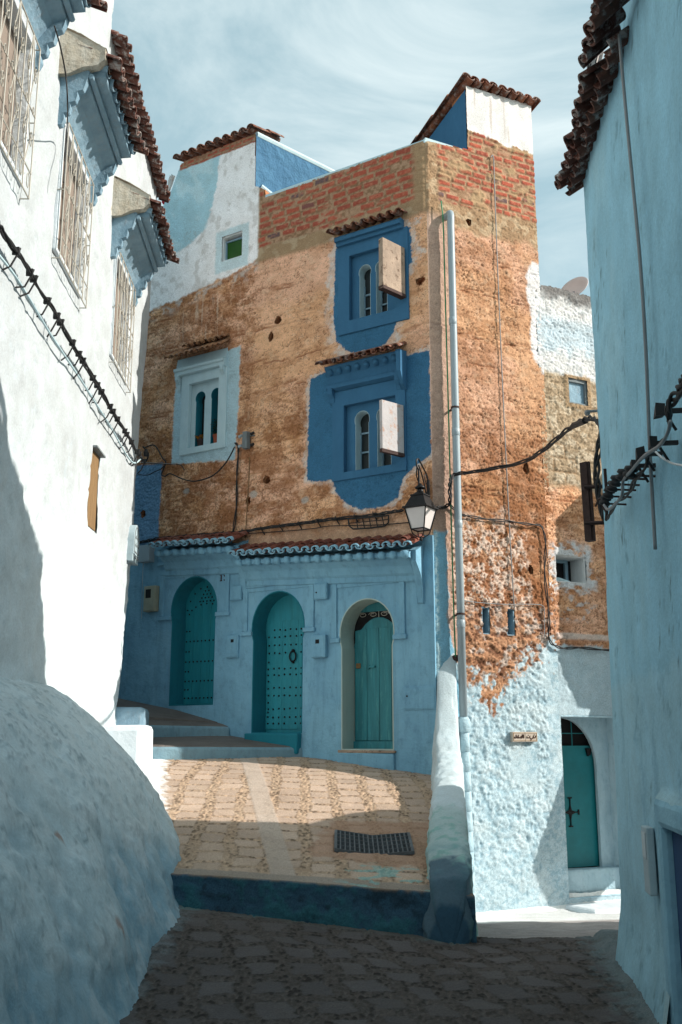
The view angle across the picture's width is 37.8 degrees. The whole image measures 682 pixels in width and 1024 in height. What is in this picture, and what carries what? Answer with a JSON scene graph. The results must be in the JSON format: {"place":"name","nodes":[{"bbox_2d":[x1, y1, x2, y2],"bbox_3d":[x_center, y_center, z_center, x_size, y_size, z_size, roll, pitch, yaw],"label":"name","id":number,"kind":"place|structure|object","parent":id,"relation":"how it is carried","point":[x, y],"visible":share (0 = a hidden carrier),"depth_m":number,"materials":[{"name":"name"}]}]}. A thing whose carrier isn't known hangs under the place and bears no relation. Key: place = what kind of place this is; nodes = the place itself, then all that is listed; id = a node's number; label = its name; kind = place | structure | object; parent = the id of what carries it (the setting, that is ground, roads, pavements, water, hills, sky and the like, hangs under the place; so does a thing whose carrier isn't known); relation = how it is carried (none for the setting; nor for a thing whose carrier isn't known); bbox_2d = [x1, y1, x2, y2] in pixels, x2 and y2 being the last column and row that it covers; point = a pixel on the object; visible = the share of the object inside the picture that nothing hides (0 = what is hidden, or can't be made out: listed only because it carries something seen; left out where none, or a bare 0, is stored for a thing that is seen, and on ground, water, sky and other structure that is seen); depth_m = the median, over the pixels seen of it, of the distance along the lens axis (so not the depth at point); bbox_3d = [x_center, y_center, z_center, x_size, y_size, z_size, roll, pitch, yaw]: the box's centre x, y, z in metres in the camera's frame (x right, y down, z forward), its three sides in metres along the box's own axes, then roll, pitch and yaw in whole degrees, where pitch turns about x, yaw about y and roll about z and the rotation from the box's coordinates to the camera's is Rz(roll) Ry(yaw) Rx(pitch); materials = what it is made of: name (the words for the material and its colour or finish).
{"place":"outdoors","nodes":[
{"label":"outdoors","id":0,"kind":"place"},
{"bbox_2d":[116,698,215,721],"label":"alley floor","id":1,"kind":"structure","parent":0,"point":[160,713],"depth_m":14.91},
{"bbox_2d":[149,725,228,736],"bbox_3d":[-3.010,3.433,14.868,2.297,0.747,1.674,5,-14,-22],"label":"step","id":2,"kind":"object","parent":1,"relation":"on","point":[169,731],"visible":0.11,"depth_m":14.35,"materials":[{"name":"paint"}]},
{"bbox_2d":[149,720,227,726],"bbox_3d":[-3.020,3.123,14.955,2.283,0.590,1.647,5,-14,-22],"label":"tread","id":3,"kind":"object","parent":2,"relation":"on","point":[171,723],"visible":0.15,"depth_m":14.48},
{"bbox_2d":[153,747,302,759],"bbox_3d":[-2.363,3.554,14.301,3.117,0.657,2.131,5,-14,-20],"label":"step","id":4,"kind":"object","parent":1,"relation":"on","point":[174,753],"visible":0.11,"depth_m":13.49,"materials":[{"name":"paint"}]},
{"bbox_2d":[153,736,289,746],"bbox_3d":[-2.373,3.309,14.373,3.104,0.267,2.103,5,-14,-20],"label":"tread","id":5,"kind":"object","parent":4,"relation":"on","point":[209,741],"visible":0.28,"depth_m":13.85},
{"bbox_2d":[142,757,431,891],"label":"ramp","id":6,"kind":"structure","parent":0,"point":[277,818],"depth_m":10.46,"materials":[{"name":"stone"}]},
{"bbox_2d":[104,725,152,769],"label":"step block","id":7,"kind":"structure","parent":6,"relation":"on","point":[135,742],"depth_m":12.34,"materials":[{"name":"paint"}]},
{"bbox_2d":[116,707,148,725],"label":"step block","id":8,"kind":"structure","parent":7,"relation":"on","point":[132,715],"depth_m":13.20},
{"bbox_2d":[334,830,413,854],"bbox_3d":[0.310,3.185,9.591,0.748,0.198,0.622,0,-13,0],"label":"drain grate","id":9,"kind":"object","parent":6,"relation":"on","point":[384,843],"visible":0.98,"depth_m":9.57,"materials":[{"name":"metal"}]},
{"bbox_2d":[112,0,609,295],"label":"sky","id":10,"kind":"structure","parent":0,"point":[344,83],"materials":[{"name":"blue"}]},
{"bbox_2d":[119,905,668,1023],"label":"lane","id":11,"kind":"structure","parent":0,"point":[206,966],"depth_m":6.63,"materials":[{"name":"stone"}]},
{"bbox_2d":[170,873,476,942],"bbox_3d":[-0.325,3.355,8.342,2.883,0.625,0.212,-1,-13,5],"label":"riser","id":12,"kind":"object","parent":11,"relation":"on","point":[389,910],"visible":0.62,"depth_m":8.29,"materials":[{"name":"paint"}]},
{"bbox_2d":[476,909,619,938],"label":"lane slope","id":13,"kind":"structure","parent":0,"point":[564,923],"depth_m":10.41,"materials":[{"name":"paint"}]},
{"bbox_2d":[422,653,477,943],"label":"wall","id":14,"kind":"structure","parent":13,"relation":"on","point":[447,918],"depth_m":9.21,"materials":[{"name":"paint"}]},
{"bbox_2d":[476,889,620,913],"bbox_3d":[3.260,5.341,13.012,4.200,0.630,0.676,6,-14,-26],"label":"ledge","id":15,"kind":"object","parent":13,"relation":"on","point":[560,907],"visible":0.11,"depth_m":13.11,"materials":[{"name":"paint"}]},
{"bbox_2d":[536,284,620,902],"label":"lane house","id":16,"kind":"structure","parent":13,"relation":"on","point":[566,352],"depth_m":14.36,"materials":[{"name":"paint"}]},
{"bbox_2d":[555,554,585,583],"bbox_3d":[3.223,0.867,14.582,0.568,0.418,0.406,6,-14,-26],"label":"window","id":17,"kind":"structure","parent":16,"relation":"in","point":[570,568],"depth_m":14.67,"materials":[{"name":"white paint"}]},
{"bbox_2d":[562,277,587,293],"bbox_3d":[4.020,-3.491,17.113,0.527,1.248,0.249,-11,-17,40],"label":"satellite dish","id":18,"kind":"object","parent":16,"relation":"attached to","point":[578,285],"visible":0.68,"depth_m":17.28,"materials":[{"name":"paint"}]},
{"bbox_2d":[568,378,587,405],"bbox_3d":[3.574,-1.813,15.188,0.378,0.423,0.075,6,-14,-26],"label":"window","id":19,"kind":"structure","parent":16,"relation":"in","point":[577,388],"depth_m":15.20,"materials":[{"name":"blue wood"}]},
{"bbox_2d":[557,715,620,899],"bbox_3d":[3.182,4.097,13.929,1.452,2.451,0.620,6,-14,-26],"label":"door","id":20,"kind":"structure","parent":16,"relation":"in","point":[589,776],"depth_m":14.07,"materials":[{"name":"teal paint"}]},
{"bbox_2d":[566,900,620,913],"bbox_3d":[4.114,5.495,13.408,2.313,0.492,0.626,6,-14,-26],"label":"door step","id":21,"kind":"object","parent":13,"relation":"on","point":[603,907],"depth_m":13.04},
{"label":"pavement","id":22,"kind":"structure","parent":0,"visible":0},
{"bbox_2d":[0,677,180,1023],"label":"mound","id":23,"kind":"object","parent":22,"relation":"on","point":[90,857],"visible":0.88,"depth_m":6.29,"materials":[{"name":"paint"}]},
{"bbox_3d":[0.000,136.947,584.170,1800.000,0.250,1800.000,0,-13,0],"label":"terrain","id":24,"kind":"structure","parent":0,"visible":0},
{"bbox_2d":[0,0,179,726],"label":"white house","id":25,"kind":"structure","parent":24,"relation":"on","point":[90,237],"depth_m":10.41,"materials":[{"name":"paint"}]},
{"bbox_2d":[2,247,20,270],"bbox_3d":[-2.724,-2.097,8.263,0.082,0.239,0.129,-9,-16,34],"label":"cable clip","id":26,"kind":"object","parent":25,"relation":"attached to","point":[15,257],"visible":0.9,"depth_m":8.28,"materials":[{"name":"metal"}]},
{"bbox_2d":[0,0,40,199],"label":"window","id":27,"kind":"structure","parent":25,"relation":"in","point":[17,47],"depth_m":8.67,"materials":[{"name":"beige metal"}]},
{"bbox_2d":[15,268,34,287],"bbox_3d":[-2.735,-2.023,8.648,0.075,0.234,0.162,-6,-14,24],"label":"cable clip","id":28,"kind":"object","parent":25,"relation":"attached to","point":[29,275],"visible":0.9,"depth_m":8.68,"materials":[{"name":"black rubber"}]},
{"bbox_2d":[20,275,38,296],"bbox_3d":[-2.738,-1.987,8.772,0.079,0.251,0.153,-6,-14,26],"label":"cable clip","id":29,"kind":"object","parent":25,"relation":"attached to","point":[34,281],"visible":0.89,"depth_m":8.80,"materials":[{"name":"metal"}]},
{"bbox_2d":[36,297,51,316],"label":"cable clip","id":30,"kind":"object","parent":25,"relation":"attached to","point":[47,303],"visible":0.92,"depth_m":9.25,"materials":[{"name":"metal"}]},
{"bbox_2d":[46,312,60,336],"bbox_3d":[-2.763,-1.799,9.605,0.118,0.261,0.076,-5,-14,20],"label":"cable clip","id":31,"kind":"object","parent":25,"relation":"attached to","point":[56,319],"visible":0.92,"depth_m":9.59,"materials":[{"name":"metal"}]},
{"bbox_2d":[50,319,64,337],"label":"cable clip","id":32,"kind":"object","parent":25,"relation":"attached to","point":[59,324],"visible":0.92,"depth_m":9.73,"materials":[{"name":"black rubber"}]},
{"bbox_2d":[54,26,67,182],"bbox_3d":[-2.482,-3.627,8.982,0.115,0.533,1.804,3,-13,-12],"label":"wire","id":33,"kind":"object","parent":25,"relation":"attached to","point":[67,101],"visible":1,"depth_m":8.52,"materials":[{"name":"black rubber"}]},
{"bbox_2d":[61,339,75,360],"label":"cable clip","id":34,"kind":"object","parent":25,"relation":"attached to","point":[74,342],"visible":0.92,"depth_m":10.21,"materials":[{"name":"metal"}]},
{"bbox_2d":[0,255,140,463],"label":"cable","id":35,"kind":"object","parent":25,"relation":"attached to","point":[41,319],"visible":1,"depth_m":9.93,"materials":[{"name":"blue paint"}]},
{"bbox_2d":[0,224,142,459],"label":"cable","id":36,"kind":"object","parent":25,"relation":"attached to","point":[8,241],"visible":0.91,"depth_m":9.83,"materials":[{"name":"black rubber"}]},
{"bbox_2d":[51,122,93,308],"bbox_3d":[-2.882,-3.120,10.575,0.216,1.537,1.182,0,-13,-2],"label":"window","id":37,"kind":"structure","parent":25,"relation":"in","point":[71,218],"depth_m":10.60,"materials":[{"name":"beige metal"}]},
{"bbox_2d":[68,350,82,365],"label":"cable clip","id":38,"kind":"object","parent":25,"relation":"attached to","point":[79,354],"visible":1,"depth_m":10.49,"materials":[{"name":"black metal"}]},
{"bbox_2d":[72,357,86,379],"bbox_3d":[-2.791,-1.535,10.653,0.083,0.275,0.129,-9,-16,35],"label":"cable clip","id":39,"kind":"object","parent":25,"relation":"attached to","point":[83,362],"visible":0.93,"depth_m":10.67,"materials":[{"name":"metal"}]},
{"bbox_2d":[85,375,96,390],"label":"cable clip","id":40,"kind":"object","parent":25,"relation":"attached to","point":[93,380],"visible":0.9,"depth_m":11.17,"materials":[{"name":"black metal"}]},
{"bbox_2d":[88,382,100,403],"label":"cable clip","id":41,"kind":"object","parent":25,"relation":"attached to","point":[98,387],"visible":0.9,"depth_m":11.39,"materials":[{"name":"black metal"}]},
{"bbox_2d":[92,389,104,403],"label":"cable clip","id":42,"kind":"object","parent":25,"relation":"attached to","point":[102,394],"visible":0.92,"depth_m":11.62,"materials":[{"name":"black metal"}]},
{"bbox_2d":[101,404,113,422],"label":"cable clip","id":43,"kind":"object","parent":25,"relation":"attached to","point":[111,407],"visible":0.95,"depth_m":12.12,"materials":[{"name":"black metal"}]},
{"bbox_2d":[110,416,120,435],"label":"cable clip","id":44,"kind":"object","parent":25,"relation":"attached to","point":[119,417],"visible":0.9,"depth_m":12.58,"materials":[{"name":"black metal"}]},
{"bbox_2d":[109,252,135,392],"bbox_3d":[-2.956,-2.505,13.259,0.216,1.537,1.132,0,-13,-2],"label":"window","id":45,"kind":"structure","parent":25,"relation":"in","point":[123,302],"depth_m":13.32,"materials":[{"name":"beige metal"}]},
{"bbox_2d":[127,525,139,565],"bbox_3d":[-2.970,0.451,14.018,0.217,0.540,0.445,0,-13,0],"label":"arched plaque","id":46,"kind":"object","parent":25,"relation":"attached to","point":[133,539],"visible":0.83,"depth_m":13.87,"materials":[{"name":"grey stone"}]},
{"bbox_2d":[142,446,148,463],"bbox_3d":[-2.890,-0.843,14.729,0.114,0.280,0.097,4,-14,-18],"label":"cable knot","id":47,"kind":"object","parent":25,"relation":"attached to","point":[146,453],"visible":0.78,"depth_m":14.71,"materials":[{"name":"black rubber"}]},
{"bbox_2d":[118,72,569,911],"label":"earth house","id":48,"kind":"structure","parent":24,"relation":"on","point":[298,308],"depth_m":14.72,"materials":[{"name":"brick"}]},
{"bbox_2d":[139,545,154,618],"bbox_3d":[-3.132,1.116,15.986,0.223,1.173,0.140,-8,-15,31],"label":"junction box","id":49,"kind":"object","parent":48,"relation":"attached to","point":[146,554],"visible":0.88,"depth_m":16.02,"materials":[{"name":"grey plastic"}]},
{"bbox_2d":[143,585,159,611],"bbox_3d":[-3.021,1.382,15.867,0.245,0.410,0.119,-8,-15,31],"label":"meter box","id":50,"kind":"object","parent":48,"relation":"attached to","point":[151,599],"visible":1,"depth_m":15.81,"materials":[{"name":"plastic"}]},
{"bbox_2d":[168,174,174,190],"bbox_3d":[-3.074,-5.883,17.915,0.192,0.355,0.089,-6,-14,26],"label":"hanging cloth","id":51,"kind":"object","parent":48,"relation":"hanging from","point":[171,180],"visible":0.73,"depth_m":17.91,"materials":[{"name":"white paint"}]},
{"bbox_2d":[169,576,216,705],"bbox_3d":[-2.167,2.057,15.476,1.120,2.100,0.424,-8,-15,31],"label":"door","id":52,"kind":"structure","parent":48,"relation":"in","point":[194,603],"depth_m":15.63,"materials":[{"name":"teal paint"}]},
{"bbox_2d":[164,333,230,455],"bbox_3d":[-2.290,-1.901,16.195,1.184,1.937,0.523,-8,-15,31],"label":"window","id":53,"kind":"structure","parent":48,"relation":"in","point":[204,377],"depth_m":16.21,"materials":[{"name":"blue paint"}]},
{"bbox_2d":[194,434,203,445],"bbox_3d":[-2.242,-1.135,16.216,0.188,0.223,0.268,-8,-15,31],"label":"flower pot","id":54,"kind":"object","parent":48,"relation":"on","point":[200,441],"visible":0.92,"depth_m":16.12,"materials":[{"name":"ceramic"}]},
{"bbox_2d":[210,419,216,442],"bbox_3d":[-2.000,-1.294,16.033,0.262,0.451,0.181,-6,-14,26],"label":"flower pot","id":55,"kind":"object","parent":48,"relation":"on","point":[214,437],"visible":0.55,"depth_m":15.99,"materials":[{"name":"ceramic"}]},
{"bbox_2d":[222,231,242,261],"bbox_3d":[-1.764,-4.378,16.552,0.455,0.475,0.115,-8,-15,31],"label":"window","id":56,"kind":"structure","parent":48,"relation":"in","point":[231,246],"depth_m":16.60,"materials":[{"name":"glass"}]},
{"bbox_2d":[226,635,239,657],"bbox_3d":[-1.614,2.007,14.858,0.223,0.334,0.059,-8,-15,31],"label":"meter box","id":57,"kind":"object","parent":48,"relation":"attached to","point":[232,646],"visible":1,"depth_m":14.83,"materials":[{"name":"blue paint"}]},
{"bbox_2d":[232,442,238,531],"bbox_3d":[-1.627,-0.392,15.415,0.111,1.441,0.040,-8,-15,31],"label":"cable","id":58,"kind":"object","parent":48,"relation":"attached to","point":[235,514],"visible":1,"depth_m":15.40,"materials":[{"name":"black rubber"}]},
{"bbox_2d":[230,585,242,600],"bbox_3d":[-1.576,1.218,15.005,0.221,0.216,0.075,-8,-15,31],"label":"meter box","id":59,"kind":"object","parent":48,"relation":"attached to","point":[236,592],"visible":1,"depth_m":14.97,"materials":[{"name":"blue paint"}]},
{"bbox_2d":[238,431,254,449],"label":"insulator block","id":60,"kind":"structure","parent":48,"relation":"attached to","point":[245,436],"depth_m":15.41,"materials":[{"name":"grey plastic"}]},
{"bbox_2d":[145,444,234,481],"bbox_3d":[-2.450,-0.833,15.959,1.902,0.769,0.022,-8,-15,31],"label":"cable","id":61,"kind":"object","parent":60,"relation":"attached to","point":[186,479],"visible":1,"depth_m":15.86,"materials":[{"name":"black rubber"}]},
{"bbox_2d":[245,457,249,538],"bbox_3d":[-1.434,-0.219,15.276,0.060,1.285,0.012,-8,-15,31],"label":"wire","id":62,"kind":"object","parent":48,"relation":"attached to","point":[247,494],"visible":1,"depth_m":15.28,"materials":[{"name":"brown rubber"}]},
{"bbox_2d":[139,509,403,543],"bbox_3d":[-1.229,0.233,15.005,4.938,0.141,0.048,-8,-15,31],"label":"cable","id":63,"kind":"object","parent":48,"relation":"attached to","point":[311,521],"visible":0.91,"depth_m":14.55,"materials":[{"name":"black rubber"}]},
{"bbox_2d":[347,515,388,529],"bbox_3d":[0.378,0.142,13.984,0.678,0.198,0.024,-8,-15,31],"label":"cable rack","id":64,"kind":"object","parent":63,"relation":"hanging from","point":[369,521],"visible":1,"depth_m":13.96,"materials":[{"name":"black metal"}]},
{"bbox_2d":[244,591,304,753],"bbox_3d":[-0.851,2.322,14.509,0.980,2.326,0.528,-8,-15,31],"label":"door","id":65,"kind":"structure","parent":48,"relation":"in","point":[278,622],"depth_m":14.68,"materials":[{"name":"teal paint"}]},
{"bbox_2d":[311,635,327,657],"bbox_3d":[-0.302,1.891,14.019,0.236,0.317,0.099,-8,-15,31],"label":"meter box","id":66,"kind":"object","parent":48,"relation":"attached to","point":[319,646],"visible":1,"depth_m":13.97,"materials":[{"name":"blue paint"}]},
{"bbox_2d":[314,583,328,599],"bbox_3d":[-0.279,1.131,14.181,0.223,0.230,0.095,-8,-15,31],"label":"meter box","id":67,"kind":"object","parent":48,"relation":"attached to","point":[321,591],"visible":1,"depth_m":14.14,"materials":[{"name":"blue paint"}]},
{"bbox_2d":[248,518,434,533],"bbox_3d":[-0.107,0.214,14.302,3.246,0.167,0.018,-8,-15,31],"label":"cable","id":68,"kind":"object","parent":48,"relation":"attached to","point":[326,526],"visible":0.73,"depth_m":14.38,"materials":[{"name":"black rubber"}]},
{"bbox_2d":[315,341,406,481],"bbox_3d":[0.294,-1.458,14.338,1.416,1.925,0.690,-8,-15,31],"label":"window","id":69,"kind":"structure","parent":48,"relation":"in","point":[367,396],"depth_m":14.41,"materials":[{"name":"blue paint"}]},
{"bbox_2d":[337,598,395,769],"bbox_3d":[0.450,2.444,13.682,0.970,2.555,0.471,-8,-15,31],"label":"door","id":70,"kind":"structure","parent":48,"relation":"in","point":[367,706],"depth_m":13.83,"materials":[{"name":"teal paint"}]},
{"bbox_2d":[326,207,409,335],"bbox_3d":[0.368,-3.566,14.733,1.305,1.730,0.755,-8,-15,31],"label":"window","id":71,"kind":"structure","parent":48,"relation":"in","point":[373,261],"depth_m":14.85,"materials":[{"name":"blue paint"}]},
{"bbox_2d":[403,686,436,709],"bbox_3d":[1.031,2.441,13.079,0.483,0.303,0.033,-8,-15,31],"label":"wall cabinet","id":72,"kind":"object","parent":48,"relation":"attached to","point":[420,698],"depth_m":13.06,"materials":[{"name":"metal"}]},
{"bbox_2d":[402,458,438,540],"bbox_3d":[1.086,-0.160,13.347,0.372,1.140,0.476,-8,-15,31],"label":"wall lantern","id":73,"kind":"object","parent":48,"relation":"attached to","point":[420,508],"depth_m":13.19,"materials":[{"name":"black metal"}]},
{"bbox_2d":[440,201,455,656],"bbox_3d":[1.486,-1.322,13.851,0.066,6.611,0.020,6,-14,-26],"label":"hose","id":74,"kind":"object","parent":48,"relation":"attached to","point":[448,430],"visible":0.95,"depth_m":13.82,"materials":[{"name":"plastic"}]},
{"bbox_2d":[444,210,475,908],"bbox_3d":[1.574,0.294,13.533,0.186,9.678,0.247,9,-16,-36],"label":"drain pipe","id":75,"kind":"object","parent":48,"relation":"attached to","point":[464,723],"visible":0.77,"depth_m":13.41,"materials":[{"name":"grey plastic"}]},
{"bbox_2d":[481,607,489,633],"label":"slot window","id":76,"kind":"structure","parent":48,"relation":"in","point":[485,618],"depth_m":13.63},
{"bbox_2d":[490,155,514,608],"bbox_3d":[2.343,-2.074,14.521,0.124,6.983,0.016,6,-14,-26],"label":"wire","id":77,"kind":"object","parent":48,"relation":"attached to","point":[502,382],"visible":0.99,"depth_m":14.47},
{"bbox_2d":[464,600,544,639],"bbox_3d":[2.252,1.476,13.661,1.357,0.497,0.012,6,-14,-26],"label":"wire","id":78,"kind":"object","parent":48,"relation":"attached to","point":[518,604],"visible":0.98,"depth_m":13.86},
{"bbox_2d":[507,609,514,635],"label":"slot window","id":79,"kind":"structure","parent":48,"relation":"in","point":[510,613],"depth_m":13.81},
{"bbox_2d":[510,732,537,741],"bbox_3d":[2.462,3.022,13.400,0.412,0.131,0.066,6,-14,-26],"label":"street plaque","id":80,"kind":"object","parent":48,"relation":"attached to","point":[523,736],"visible":1,"depth_m":13.37,"materials":[{"name":"ceramic"}]},
{"bbox_2d":[452,506,608,650],"bbox_3d":[2.681,0.950,13.990,2.698,1.904,0.042,6,-14,-26],"label":"cable","id":81,"kind":"object","parent":48,"relation":"attached to","point":[545,587],"visible":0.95,"depth_m":14.04,"materials":[{"name":"black rubber"}]},
{"bbox_2d":[554,0,681,1023],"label":"aqua house","id":82,"kind":"structure","parent":24,"relation":"on","point":[644,595],"depth_m":6.02,"materials":[{"name":"blue paint"}]},
{"bbox_2d":[584,409,596,415],"bbox_3d":[2.131,-0.841,8.344,0.188,0.120,0.064,-5,-14,23],"label":"wall hook","id":83,"kind":"object","parent":82,"relation":"attached to","point":[587,412],"depth_m":8.36,"materials":[{"name":"grey metal"}]},
{"bbox_2d":[579,461,603,541],"bbox_3d":[2.079,-0.102,8.189,0.221,0.669,0.121,-12,-18,43],"label":"rusty post","id":84,"kind":"object","parent":82,"relation":"attached to","point":[587,487],"visible":0.82,"depth_m":8.22,"materials":[{"name":"metal"}]},
{"bbox_2d":[435,415,603,521],"bbox_3d":[2.119,-0.214,10.924,0.918,1.841,5.360,2,-13,-9],"label":"cable","id":85,"kind":"object","parent":84,"relation":"attached to","point":[596,474],"visible":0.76,"depth_m":10.77,"materials":[{"name":"black rubber"}]},
{"bbox_2d":[570,418,587,428],"bbox_3d":[2.276,-0.848,9.530,0.064,0.270,0.820,-1,-13,6],"label":"cable sleeve","id":86,"kind":"object","parent":85,"relation":"attached to","point":[578,423],"visible":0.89,"depth_m":9.42,"materials":[{"name":"plastic"}]},
{"bbox_2d":[589,51,603,65],"bbox_3d":[2.123,-3.865,8.235,0.203,0.689,0.610,0,-13,0],"label":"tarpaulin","id":87,"kind":"object","parent":82,"relation":"attached to","point":[600,57],"visible":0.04,"depth_m":8.31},
{"bbox_2d":[595,469,608,520],"bbox_3d":[1.853,-0.120,7.054,0.089,0.312,0.313,-2,-13,7],"label":"cable rack","id":88,"kind":"object","parent":82,"relation":"attached to","point":[605,485],"visible":0.51,"depth_m":6.96,"materials":[{"name":"metal"}]},
{"bbox_2d":[599,495,626,505],"bbox_3d":[1.785,-0.074,6.544,0.180,0.076,0.078,0,-13,0],"label":"insulator","id":89,"kind":"object","parent":82,"relation":"attached to","point":[605,501],"visible":0.63,"depth_m":6.52,"materials":[{"name":"black rubber"}]},
{"bbox_2d":[602,488,631,498],"bbox_3d":[1.763,-0.120,6.378,0.180,0.076,0.078,0,-13,0],"label":"insulator","id":90,"kind":"object","parent":82,"relation":"attached to","point":[607,494],"visible":0.72,"depth_m":6.35,"materials":[{"name":"black rubber"}]},
{"bbox_2d":[606,480,635,491],"bbox_3d":[1.740,-0.160,6.203,0.180,0.076,0.078,0,-13,0],"label":"insulator","id":91,"kind":"object","parent":82,"relation":"attached to","point":[610,488],"visible":0.59,"depth_m":6.18,"materials":[{"name":"black rubber"}]},
{"bbox_2d":[609,475,639,486],"bbox_3d":[1.723,-0.188,6.073,0.180,0.076,0.078,0,-13,0],"label":"insulator","id":92,"kind":"object","parent":82,"relation":"attached to","point":[614,482],"visible":0.8,"depth_m":6.05,"materials":[{"name":"black rubber"}]},
{"bbox_2d":[616,469,644,480],"bbox_3d":[1.689,-0.215,5.802,0.180,0.076,0.078,0,-13,0],"label":"insulator","id":93,"kind":"object","parent":82,"relation":"attached to","point":[619,476],"visible":0.59,"depth_m":5.78,"materials":[{"name":"black rubber"}]},
{"bbox_2d":[618,34,656,549],"bbox_3d":[1.676,-1.358,5.623,0.020,3.163,0.174,-2,-13,7],"label":"wire","id":94,"kind":"object","parent":82,"relation":"attached to","point":[641,291],"visible":0.96,"depth_m":5.51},
{"bbox_2d":[623,465,655,478],"bbox_3d":[1.657,-0.223,5.543,0.180,0.076,0.078,0,-13,0],"label":"insulator","id":95,"kind":"object","parent":82,"relation":"attached to","point":[627,468],"visible":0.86,"depth_m":5.52,"materials":[{"name":"black rubber"}]},
{"bbox_2d":[605,438,664,519],"bbox_3d":[1.685,-0.146,5.832,0.034,0.096,2.072,-2,-13,7],"label":"cable","id":96,"kind":"object","parent":95,"relation":"attached to","point":[636,478],"visible":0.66,"depth_m":5.63,"materials":[{"name":"black rubber"}]},
{"bbox_2d":[603,420,672,510],"bbox_3d":[1.570,-0.203,5.398,0.021,0.184,2.179,-2,-13,7],"label":"cable","id":97,"kind":"object","parent":95,"relation":"attached to","point":[649,452],"visible":1,"depth_m":5.10,"materials":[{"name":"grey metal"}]},
{"bbox_2d":[630,460,655,482],"bbox_3d":[1.673,-0.229,5.528,0.144,0.120,0.079,1,-13,-4],"label":"cable clip","id":98,"kind":"object","parent":82,"relation":"attached to","point":[638,467],"visible":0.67,"depth_m":5.51,"materials":[{"name":"black metal"}]},
{"bbox_2d":[635,446,662,470],"bbox_3d":[1.643,-0.284,5.334,0.152,0.121,0.083,1,-13,-3],"label":"cable clip","id":99,"kind":"object","parent":82,"relation":"attached to","point":[639,452],"visible":0.67,"depth_m":5.31,"materials":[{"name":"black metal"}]},
{"bbox_2d":[641,825,657,895],"bbox_3d":[1.821,2.058,5.897,0.050,0.380,0.180,-2,-13,7],"label":"meter cover","id":100,"kind":"object","parent":82,"relation":"attached to","point":[648,854],"visible":1,"depth_m":5.83,"materials":[{"name":"grey metal"}]},
{"bbox_2d":[648,436,678,460],"bbox_3d":[1.596,-0.312,4.956,0.151,0.114,0.076,1,-13,-4],"label":"cable clip","id":101,"kind":"object","parent":82,"relation":"attached to","point":[653,442],"visible":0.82,"depth_m":4.93,"materials":[{"name":"black metal"}]},
{"bbox_2d":[653,403,681,430],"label":"cable clip","id":102,"kind":"object","parent":82,"relation":"attached to","point":[659,411],"visible":0.72,"depth_m":4.74,"materials":[{"name":"black metal"}]},
{"bbox_2d":[664,374,681,424],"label":"cable","id":103,"kind":"object","parent":102,"relation":"attached to","point":[669,406],"visible":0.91,"depth_m":4.55,"materials":[{"name":"black rubber"}]},
{"bbox_2d":[655,451,681,465],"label":"wire","id":104,"kind":"object","parent":82,"relation":"attached to","point":[664,459],"visible":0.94,"depth_m":4.94,"materials":[{"name":"white paint"}]},
{"bbox_2d":[672,831,681,968],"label":"door","id":105,"kind":"structure","parent":82,"relation":"in","point":[676,838],"depth_m":5.32,"materials":[{"name":"blue paint"}]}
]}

